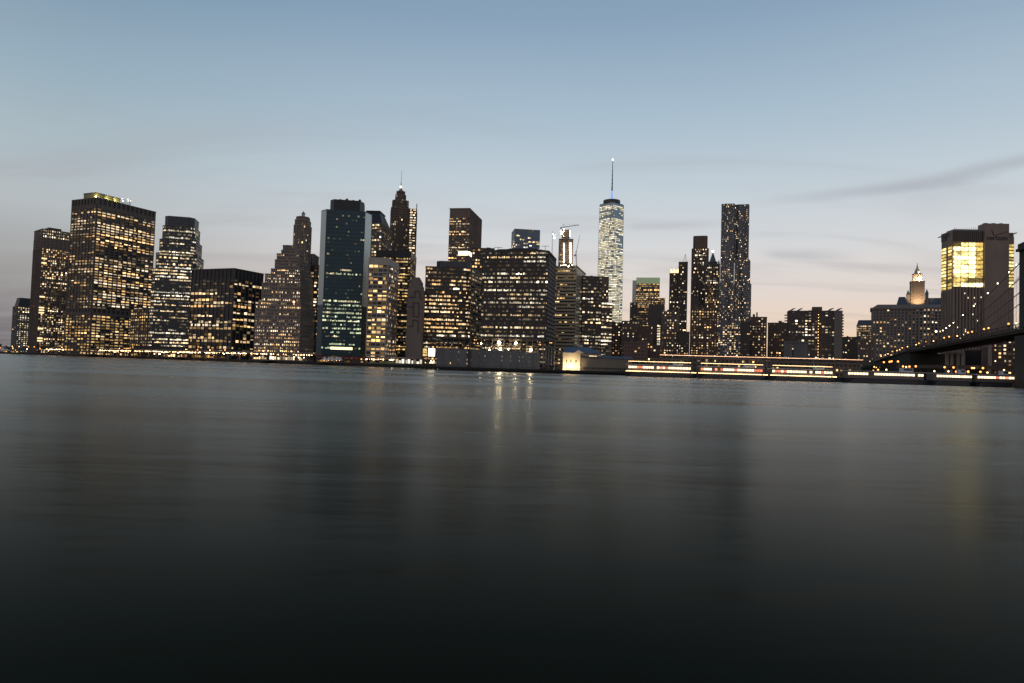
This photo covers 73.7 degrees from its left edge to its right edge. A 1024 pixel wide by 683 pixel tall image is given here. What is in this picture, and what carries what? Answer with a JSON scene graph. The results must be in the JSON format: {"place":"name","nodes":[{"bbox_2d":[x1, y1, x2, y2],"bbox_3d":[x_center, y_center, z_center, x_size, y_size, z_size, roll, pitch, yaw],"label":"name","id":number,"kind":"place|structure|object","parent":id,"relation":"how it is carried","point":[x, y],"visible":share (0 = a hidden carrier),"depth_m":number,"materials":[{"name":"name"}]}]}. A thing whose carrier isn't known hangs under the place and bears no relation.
{"place":"outdoors","nodes":[
{"label":"outdoors","id":0,"kind":"place"},
{"bbox_2d":[10,298,29,352],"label":"office building","id":1,"kind":"structure","parent":0,"point":[20,322],"depth_m":1258.53,"materials":[{"name":"black glass"}]},
{"bbox_2d":[11,307,28,351],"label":"lit window","id":2,"kind":"structure","parent":1,"relation":"in","point":[23,307],"depth_m":1258.78,"materials":[{"name":"yellow glass"}]},
{"bbox_2d":[27,227,69,353],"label":"office tower","id":3,"kind":"structure","parent":0,"point":[48,294],"depth_m":1167.71,"materials":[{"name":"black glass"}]},
{"bbox_2d":[37,230,68,352],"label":"lit window","id":4,"kind":"structure","parent":3,"relation":"in","point":[44,263],"depth_m":1166.46,"materials":[{"name":"yellow glass"}]},
{"bbox_2d":[188,268,263,359],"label":"office building","id":5,"kind":"structure","parent":0,"point":[223,302],"depth_m":845.86,"materials":[{"name":"black glass"}]},
{"bbox_2d":[188,279,261,355],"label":"lit window","id":6,"kind":"structure","parent":5,"relation":"in","point":[231,286],"depth_m":846.55,"materials":[{"name":"yellow glass"}]},
{"bbox_2d":[293,211,311,253],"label":"stone tower","id":7,"kind":"structure","parent":0,"point":[302,233],"depth_m":968.52,"materials":[{"name":"stone"}]},
{"bbox_2d":[366,210,391,256],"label":"office tower","id":8,"kind":"structure","parent":0,"point":[381,239],"depth_m":912.04,"materials":[{"name":"black glass"}]},
{"bbox_2d":[371,224,387,255],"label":"lit window","id":9,"kind":"structure","parent":8,"relation":"in","point":[376,224],"depth_m":909.33,"materials":[{"name":"yellow glass"}]},
{"bbox_2d":[365,257,398,362],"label":"office building","id":10,"kind":"structure","parent":0,"point":[382,306],"depth_m":656.20,"materials":[{"name":"brown glass"}]},
{"bbox_2d":[366,265,397,361],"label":"lit window","id":11,"kind":"structure","parent":10,"relation":"in","point":[376,270],"depth_m":655.60,"materials":[{"name":"yellow glass"}]},
{"bbox_2d":[376,250,416,356],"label":"office tower","id":12,"kind":"structure","parent":0,"point":[405,261],"depth_m":852.84,"materials":[{"name":"brown glass"}]},
{"bbox_2d":[384,257,415,355],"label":"lit window","id":13,"kind":"structure","parent":12,"relation":"in","point":[384,257],"depth_m":852.57,"materials":[{"name":"yellow glass"}]},
{"bbox_2d":[390,171,409,250],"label":"spired tower","id":14,"kind":"structure","parent":0,"point":[399,218],"depth_m":1014.77,"materials":[{"name":"brown stone"}]},
{"bbox_2d":[408,204,416,255],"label":"scaffolded tower","id":15,"kind":"structure","parent":0,"point":[412,236],"depth_m":966.20,"materials":[{"name":"brown glass"}]},
{"bbox_2d":[409,209,415,253],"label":"lit window","id":16,"kind":"structure","parent":15,"relation":"in","point":[410,209],"depth_m":966.56,"materials":[{"name":"yellow glass"}]},
{"bbox_2d":[423,261,481,364],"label":"office building","id":17,"kind":"structure","parent":0,"point":[453,291],"depth_m":692.75,"materials":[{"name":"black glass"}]},
{"bbox_2d":[424,267,481,363],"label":"lit window","id":18,"kind":"structure","parent":17,"relation":"in","point":[427,267],"depth_m":692.45,"materials":[{"name":"yellow glass"}]},
{"bbox_2d":[448,208,481,261],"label":"office tower","id":19,"kind":"structure","parent":0,"point":[465,230],"depth_m":1004.45,"materials":[{"name":"black glass"}]},
{"bbox_2d":[448,218,468,260],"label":"lit window","id":20,"kind":"structure","parent":19,"relation":"in","point":[450,218],"depth_m":1003.83,"materials":[{"name":"yellow glass"}]},
{"bbox_2d":[471,247,494,272],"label":"office building","id":21,"kind":"structure","parent":0,"point":[477,259],"depth_m":763.62,"materials":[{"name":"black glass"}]},
{"bbox_2d":[0,354,1023,682],"bbox_3d":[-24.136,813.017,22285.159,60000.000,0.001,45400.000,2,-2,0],"label":"water","id":22,"kind":"structure","parent":0,"point":[196,522],"depth_m":16.99,"materials":[{"name":"grey liquid"}]},
{"bbox_2d":[416,364,626,374],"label":"pier","id":23,"kind":"structure","parent":22,"relation":"in","point":[521,370],"depth_m":472.71,"materials":[{"name":"black metal"}]},
{"bbox_2d":[432,336,554,368],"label":"pier building","id":24,"kind":"structure","parent":23,"relation":"on","point":[483,358],"depth_m":498.05,"materials":[{"name":"grey metal"}]},
{"bbox_2d":[624,355,696,377],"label":"ferry","id":25,"kind":"object","parent":22,"relation":"on","point":[677,369],"visible":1,"depth_m":422.35,"materials":[{"name":"paint"}]},
{"bbox_2d":[629,366,690,369],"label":"lit window","id":26,"kind":"structure","parent":25,"relation":"in","point":[652,367],"depth_m":422.77,"materials":[{"name":"white glass"}]},
{"bbox_2d":[697,357,767,379],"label":"ferry","id":27,"kind":"object","parent":22,"relation":"on","point":[746,371],"visible":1,"depth_m":420.45,"materials":[{"name":"paint"}]},
{"bbox_2d":[701,368,761,371],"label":"lit window","id":28,"kind":"structure","parent":27,"relation":"in","point":[754,370],"depth_m":420.71,"materials":[{"name":"white glass"}]},
{"bbox_2d":[767,365,837,381],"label":"ferry","id":29,"kind":"object","parent":22,"relation":"on","point":[817,374],"visible":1,"depth_m":418.52,"materials":[{"name":"paint"}]},
{"bbox_2d":[772,370,831,373],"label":"lit window","id":30,"kind":"structure","parent":29,"relation":"in","point":[821,372],"depth_m":418.97,"materials":[{"name":"white glass"}]},
{"bbox_2d":[840,368,929,384],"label":"ferry","id":31,"kind":"object","parent":22,"relation":"on","point":[906,376],"visible":0.97,"depth_m":418.30,"materials":[{"name":"paint"}]},
{"bbox_2d":[848,372,923,376],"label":"lit window","id":32,"kind":"structure","parent":31,"relation":"in","point":[854,373],"depth_m":418.56,"materials":[{"name":"white glass"}]},
{"bbox_2d":[874,242,1023,387],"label":"suspension bridge","id":33,"kind":"structure","parent":22,"relation":"in","point":[927,354],"depth_m":498.64,"materials":[{"name":"metal"}]},
{"bbox_2d":[927,363,973,386],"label":"ferry","id":34,"kind":"object","parent":22,"relation":"on","point":[960,378],"visible":0.9,"depth_m":416.12,"materials":[{"name":"paint"}]},
{"bbox_2d":[972,371,1013,387],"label":"ferry","id":35,"kind":"object","parent":22,"relation":"on","point":[1003,379],"visible":0.87,"depth_m":413.15,"materials":[{"name":"paint"}]},
{"bbox_2d":[0,0,1023,357],"label":"sky","id":36,"kind":"structure","parent":0,"point":[855,135],"materials":[{"name":"blue"}]},
{"bbox_2d":[480,247,556,368],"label":"office building","id":37,"kind":"structure","parent":0,"point":[518,293],"depth_m":635.69,"materials":[{"name":"black glass"}]},
{"bbox_2d":[481,252,547,366],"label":"lit window","id":38,"kind":"structure","parent":37,"relation":"in","point":[490,252],"depth_m":635.12,"materials":[{"name":"yellow glass"}]},
{"bbox_2d":[511,229,539,248],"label":"glass tower","id":39,"kind":"structure","parent":0,"point":[524,238],"depth_m":1513.57,"materials":[{"name":"glass"}]},
{"bbox_2d":[553,265,585,368],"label":"office building","id":40,"kind":"structure","parent":0,"point":[568,302],"depth_m":732.42,"materials":[{"name":"brown glass"}]},
{"bbox_2d":[554,270,575,366],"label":"lit window","id":41,"kind":"structure","parent":40,"relation":"in","point":[556,270],"depth_m":732.72,"materials":[{"name":"yellow glass"}]},
{"bbox_2d":[602,276,608,301],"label":"office building","id":42,"kind":"structure","parent":0,"point":[605,287],"depth_m":812.87,"materials":[{"name":"black glass"}]},
{"bbox_2d":[601,300,612,355],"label":"office building","id":43,"kind":"structure","parent":0,"point":[606,330],"depth_m":781.30,"materials":[{"name":"black glass"}]},
{"bbox_2d":[601,303,611,354],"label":"lit window","id":44,"kind":"structure","parent":43,"relation":"in","point":[602,303],"depth_m":781.40,"materials":[{"name":"glass"}]},
{"bbox_2d":[597,159,623,322],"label":"crystal tower","id":45,"kind":"structure","parent":0,"point":[610,240],"depth_m":1754.40,"materials":[{"name":"blue glass"}]},
{"bbox_2d":[598,205,623,322],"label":"lit window","id":46,"kind":"structure","parent":45,"relation":"in","point":[609,248],"depth_m":1751.06,"materials":[{"name":"glass"}]},
{"bbox_2d":[630,302,637,320],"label":"office building","id":47,"kind":"structure","parent":0,"point":[633,306],"depth_m":1201.79,"materials":[{"name":"grey glass"}]},
{"bbox_2d":[623,339,647,363],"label":"housing block","id":48,"kind":"structure","parent":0,"point":[636,351],"depth_m":637.85,"materials":[{"name":"brown brick"}]},
{"bbox_2d":[636,307,648,325],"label":"office building","id":49,"kind":"structure","parent":0,"point":[642,315],"depth_m":1150.31,"materials":[{"name":"brown glass"}]},
{"bbox_2d":[632,277,659,307],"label":"office tower","id":50,"kind":"structure","parent":0,"point":[645,292],"depth_m":1480.91,"materials":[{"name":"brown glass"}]},
{"bbox_2d":[636,284,659,307],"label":"lit window","id":51,"kind":"structure","parent":50,"relation":"in","point":[655,289],"depth_m":1480.31,"materials":[{"name":"yellow glass"}]},
{"bbox_2d":[638,325,653,344],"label":"housing block","id":52,"kind":"structure","parent":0,"point":[645,333],"depth_m":779.05,"materials":[{"name":"brown brick"}]},
{"bbox_2d":[648,303,663,344],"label":"office building","id":53,"kind":"structure","parent":0,"point":[655,315],"depth_m":899.86,"materials":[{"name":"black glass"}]},
{"bbox_2d":[648,343,663,363],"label":"housing block","id":54,"kind":"structure","parent":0,"point":[656,351],"depth_m":648.28,"materials":[{"name":"brown brick"}]},
{"bbox_2d":[661,309,679,354],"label":"apartment block","id":55,"kind":"structure","parent":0,"point":[670,324],"depth_m":818.50,"materials":[{"name":"brown brick"}]},
{"bbox_2d":[669,269,678,310],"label":"office tower","id":56,"kind":"structure","parent":0,"point":[673,290],"depth_m":1202.47,"materials":[{"name":"black concrete"}]},
{"bbox_2d":[678,254,687,331],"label":"office tower","id":57,"kind":"structure","parent":0,"point":[682,285],"depth_m":1161.84,"materials":[{"name":"brown metal"}]},
{"bbox_2d":[678,330,689,358],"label":"apartment block","id":58,"kind":"structure","parent":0,"point":[683,343],"depth_m":798.91,"materials":[{"name":"brown"}]},
{"bbox_2d":[690,296,698,322],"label":"apartment block","id":59,"kind":"structure","parent":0,"point":[694,300],"depth_m":1001.82,"materials":[{"name":"brown brick"}]},
{"bbox_2d":[689,236,708,354],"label":"apartment tower","id":60,"kind":"structure","parent":0,"point":[700,254],"depth_m":1252.86,"materials":[{"name":"brown metal"}]},
{"bbox_2d":[690,304,717,355],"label":"apartment block","id":61,"kind":"structure","parent":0,"point":[703,332],"depth_m":796.99,"materials":[{"name":"brown brick"}]},
{"bbox_2d":[691,308,715,355],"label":"lit window","id":62,"kind":"structure","parent":61,"relation":"in","point":[710,308],"depth_m":797.30,"materials":[{"name":"yellow glass"}]},
{"bbox_2d":[705,251,719,349],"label":"gothic tower","id":63,"kind":"structure","parent":0,"point":[712,273],"depth_m":1201.41,"materials":[{"name":"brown stone"}]},
{"bbox_2d":[706,265,718,345],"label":"lit window","id":64,"kind":"structure","parent":63,"relation":"in","point":[709,265],"depth_m":1201.28,"materials":[{"name":"yellow glass"}]},
{"bbox_2d":[717,203,750,356],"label":"apartment tower","id":65,"kind":"structure","parent":0,"point":[734,309],"depth_m":1091.59,"materials":[{"name":"grey glass"}]},
{"bbox_2d":[718,204,749,355],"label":"lit window","id":66,"kind":"structure","parent":65,"relation":"in","point":[727,204],"depth_m":1090.45,"materials":[{"name":"glass"}]},
{"bbox_2d":[749,312,766,357],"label":"apartment block","id":67,"kind":"structure","parent":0,"point":[758,336],"depth_m":787.40,"materials":[{"name":"brown brick"}]},
{"bbox_2d":[767,321,786,360],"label":"apartment block","id":68,"kind":"structure","parent":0,"point":[776,339],"depth_m":797.34,"materials":[{"name":"brown brick"}]},
{"bbox_2d":[793,341,807,361],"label":"warehouse","id":69,"kind":"structure","parent":0,"point":[800,348],"depth_m":610.19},
{"bbox_2d":[757,360,861,377],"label":"riverside shed","id":70,"kind":"structure","parent":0,"point":[836,367],"depth_m":487.24,"materials":[{"name":"brown metal"}]},
{"bbox_2d":[784,307,843,362],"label":"housing slab","id":71,"kind":"structure","parent":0,"point":[818,330],"depth_m":703.13,"materials":[{"name":"brown brick"}]},
{"bbox_2d":[789,312,833,358],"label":"lit window","id":72,"kind":"structure","parent":71,"relation":"in","point":[792,312],"depth_m":705.60,"materials":[{"name":"glass"}]},
{"bbox_2d":[842,336,860,362],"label":"apartment block","id":73,"kind":"structure","parent":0,"point":[849,351],"depth_m":896.17,"materials":[{"name":"brown brick"}]},
{"bbox_2d":[856,320,870,338],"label":"office building","id":74,"kind":"structure","parent":0,"point":[863,329],"depth_m":1147.27,"materials":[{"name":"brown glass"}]},
{"bbox_2d":[857,338,874,370],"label":"apartment block","id":75,"kind":"structure","parent":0,"point":[865,350],"depth_m":796.21,"materials":[{"name":"grey concrete"}]},
{"bbox_2d":[870,263,940,360],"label":"civic building","id":76,"kind":"structure","parent":0,"point":[912,318],"depth_m":968.43,"materials":[{"name":"brown stone"}]},
{"bbox_2d":[874,309,940,355],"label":"lit window","id":77,"kind":"structure","parent":76,"relation":"in","point":[902,309],"depth_m":964.91,"materials":[{"name":"yellow glass"}]},
{"bbox_2d":[896,365,1013,374],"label":"access ramp","id":78,"kind":"structure","parent":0,"point":[948,367],"depth_m":496.10,"materials":[{"name":"grey concrete"}]},
{"bbox_2d":[945,352,964,372],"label":"vault building","id":79,"kind":"structure","parent":0,"point":[953,358],"depth_m":596.61,"materials":[{"name":"brown stone"}]},
{"bbox_2d":[964,350,981,373],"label":"loading hall","id":80,"kind":"structure","parent":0,"point":[973,357],"depth_m":602.51,"materials":[{"name":"black metal"}]},
{"bbox_2d":[938,223,1015,373],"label":"telephone tower","id":81,"kind":"structure","parent":0,"point":[977,265],"depth_m":741.01,"materials":[{"name":"stone"}]},
{"bbox_2d":[992,342,1013,374],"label":"apartment block","id":82,"kind":"structure","parent":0,"point":[1002,354],"depth_m":556.00,"materials":[{"name":"brown brick"}]},
{"label":"ground","id":83,"kind":"structure","parent":0,"visible":0},
{"bbox_2d":[64,192,155,354],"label":"office tower","id":84,"kind":"structure","parent":83,"relation":"on","point":[111,254],"depth_m":921.94,"materials":[{"name":"brown glass"}]},
{"bbox_2d":[65,208,153,353],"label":"lit window","id":85,"kind":"structure","parent":84,"relation":"in","point":[94,208],"depth_m":923.19,"materials":[{"name":"yellow glass"}]},
{"bbox_2d":[96,350,128,355],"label":"ferry terminal","id":86,"kind":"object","parent":83,"relation":"on","point":[100,352],"visible":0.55,"depth_m":914.40,"materials":[{"name":"grey glass"}]},
{"bbox_2d":[129,309,149,355],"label":"office wing","id":87,"kind":"structure","parent":83,"relation":"on","point":[139,327],"depth_m":877.14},
{"bbox_2d":[130,310,149,348],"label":"lit window","id":88,"kind":"structure","parent":87,"relation":"in","point":[132,310],"depth_m":877.81,"materials":[{"name":"yellow glass"}]},
{"bbox_2d":[130,345,187,356],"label":"ferry terminal","id":89,"kind":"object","parent":83,"relation":"on","point":[137,353],"visible":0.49,"depth_m":850.72,"materials":[{"name":"grey glass"}]},
{"bbox_2d":[148,216,203,353],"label":"office tower","id":90,"kind":"structure","parent":83,"relation":"on","point":[178,256],"depth_m":870.47,"materials":[{"name":"grey glass"}]},
{"bbox_2d":[148,226,201,349],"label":"lit window","id":91,"kind":"structure","parent":90,"relation":"in","point":[164,226],"depth_m":870.02,"materials":[{"name":"yellow glass"}]},
{"bbox_2d":[45,348,322,360],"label":"elevated road","id":92,"kind":"structure","parent":83,"relation":"on","point":[227,353],"depth_m":738.08,"materials":[{"name":"concrete"}]},
{"bbox_2d":[160,353,224,358],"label":"ferry terminal","id":93,"kind":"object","parent":83,"relation":"on","point":[169,355],"visible":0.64,"depth_m":778.41,"materials":[{"name":"grey glass"}]},
{"bbox_2d":[253,355,305,360],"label":"ferry terminal","id":94,"kind":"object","parent":83,"relation":"on","point":[274,358],"visible":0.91,"depth_m":655.26,"materials":[{"name":"grey glass"}]},
{"bbox_2d":[254,356,301,359],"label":"lit window","id":95,"kind":"structure","parent":94,"relation":"in","point":[271,357],"depth_m":655.76,"materials":[{"name":"glass"}]},
{"bbox_2d":[253,245,315,361],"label":"stepped building","id":96,"kind":"structure","parent":83,"relation":"on","point":[284,315],"depth_m":726.12,"materials":[{"name":"concrete"}]},
{"bbox_2d":[255,246,299,355],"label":"lit window","id":97,"kind":"structure","parent":96,"relation":"in","point":[294,246],"depth_m":721.27,"materials":[{"name":"yellow glass"}]},
{"bbox_2d":[305,253,318,264],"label":"office building","id":98,"kind":"structure","parent":83,"relation":"on","point":[313,259],"depth_m":804.40,"materials":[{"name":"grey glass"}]},
{"bbox_2d":[309,264,318,361],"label":"office building","id":99,"kind":"structure","parent":83,"relation":"on","point":[314,270],"depth_m":773.28,"materials":[{"name":"brown glass"}]},
{"bbox_2d":[316,355,367,362],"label":"ferry terminal","id":100,"kind":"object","parent":83,"relation":"on","point":[353,359],"visible":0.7,"depth_m":612.85,"materials":[{"name":"grey glass"}]},
{"bbox_2d":[315,199,372,361],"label":"glass tower","id":101,"kind":"structure","parent":83,"relation":"on","point":[345,239],"depth_m":686.21,"materials":[{"name":"teal glass"}]},
{"bbox_2d":[321,211,364,355],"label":"lit window","id":102,"kind":"structure","parent":101,"relation":"in","point":[335,211],"depth_m":684.72,"materials":[{"name":"yellow glass"}]},
{"bbox_2d":[367,356,431,364],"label":"elevated road","id":103,"kind":"structure","parent":83,"relation":"on","point":[385,358],"depth_m":607.88,"materials":[{"name":"concrete"}]},
{"bbox_2d":[394,358,424,364],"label":"ferry terminal","id":104,"kind":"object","parent":83,"relation":"on","point":[400,361],"visible":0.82,"depth_m":578.28,"materials":[{"name":"white glass"}]},
{"bbox_2d":[405,277,424,357],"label":"windowless building","id":105,"kind":"structure","parent":83,"relation":"on","point":[415,319],"depth_m":666.62,"materials":[{"name":"concrete"}]},
{"bbox_2d":[0,352,841,381],"bbox_3d":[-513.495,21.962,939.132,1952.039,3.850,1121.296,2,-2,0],"label":"sea wall","id":106,"kind":"structure","parent":83,"relation":"on","point":[322,363],"depth_m":655.93,"materials":[{"name":"concrete"}]},
{"bbox_2d":[558,230,572,265],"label":"unfinished tower","id":107,"kind":"structure","parent":83,"relation":"on","point":[565,255],"depth_m":1557.32,"materials":[{"name":"concrete"}]},
{"bbox_2d":[580,276,602,352],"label":"office building","id":108,"kind":"structure","parent":83,"relation":"on","point":[591,311],"depth_m":762.19,"materials":[{"name":"black glass"}]},
{"bbox_2d":[581,277,601,350],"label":"lit window","id":109,"kind":"structure","parent":108,"relation":"in","point":[590,277],"depth_m":762.19,"materials":[{"name":"yellow glass"}]},
{"bbox_2d":[560,343,632,370],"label":"market shed","id":110,"kind":"structure","parent":83,"relation":"on","point":[580,357],"depth_m":496.81,"materials":[{"name":"beige metal"}]},
{"bbox_2d":[611,321,621,356],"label":"housing block","id":111,"kind":"structure","parent":83,"relation":"on","point":[616,338],"depth_m":829.24,"materials":[{"name":"brown brick"}]},
{"bbox_2d":[621,321,639,356],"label":"housing block","id":112,"kind":"structure","parent":83,"relation":"on","point":[629,331],"depth_m":819.41,"materials":[{"name":"brown brick"}]},
{"bbox_2d":[649,358,688,365],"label":"riverside shed","id":113,"kind":"structure","parent":83,"relation":"on","point":[662,361],"depth_m":498.98,"materials":[{"name":"grey metal"}]},
{"bbox_2d":[682,357,762,372],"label":"riverside shed","id":114,"kind":"structure","parent":83,"relation":"on","point":[694,362],"depth_m":503.18,"materials":[{"name":"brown metal"}]},
{"bbox_2d":[740,322,750,356],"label":"apartment block","id":115,"kind":"structure","parent":83,"relation":"on","point":[745,341],"depth_m":779.14,"materials":[{"name":"grey concrete"}]},
{"bbox_2d":[659,355,862,362],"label":"elevated road","id":116,"kind":"structure","parent":83,"relation":"on","point":[789,359],"depth_m":541.87,"materials":[{"name":"grey concrete"}]},
{"bbox_2d":[783,341,792,357],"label":"warehouse","id":117,"kind":"structure","parent":83,"relation":"on","point":[787,349],"depth_m":611.00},
{"bbox_2d":[981,346,988,373],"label":"stone pier","id":118,"kind":"structure","parent":83,"relation":"on","point":[984,356],"depth_m":593.16,"materials":[{"name":"stone"}]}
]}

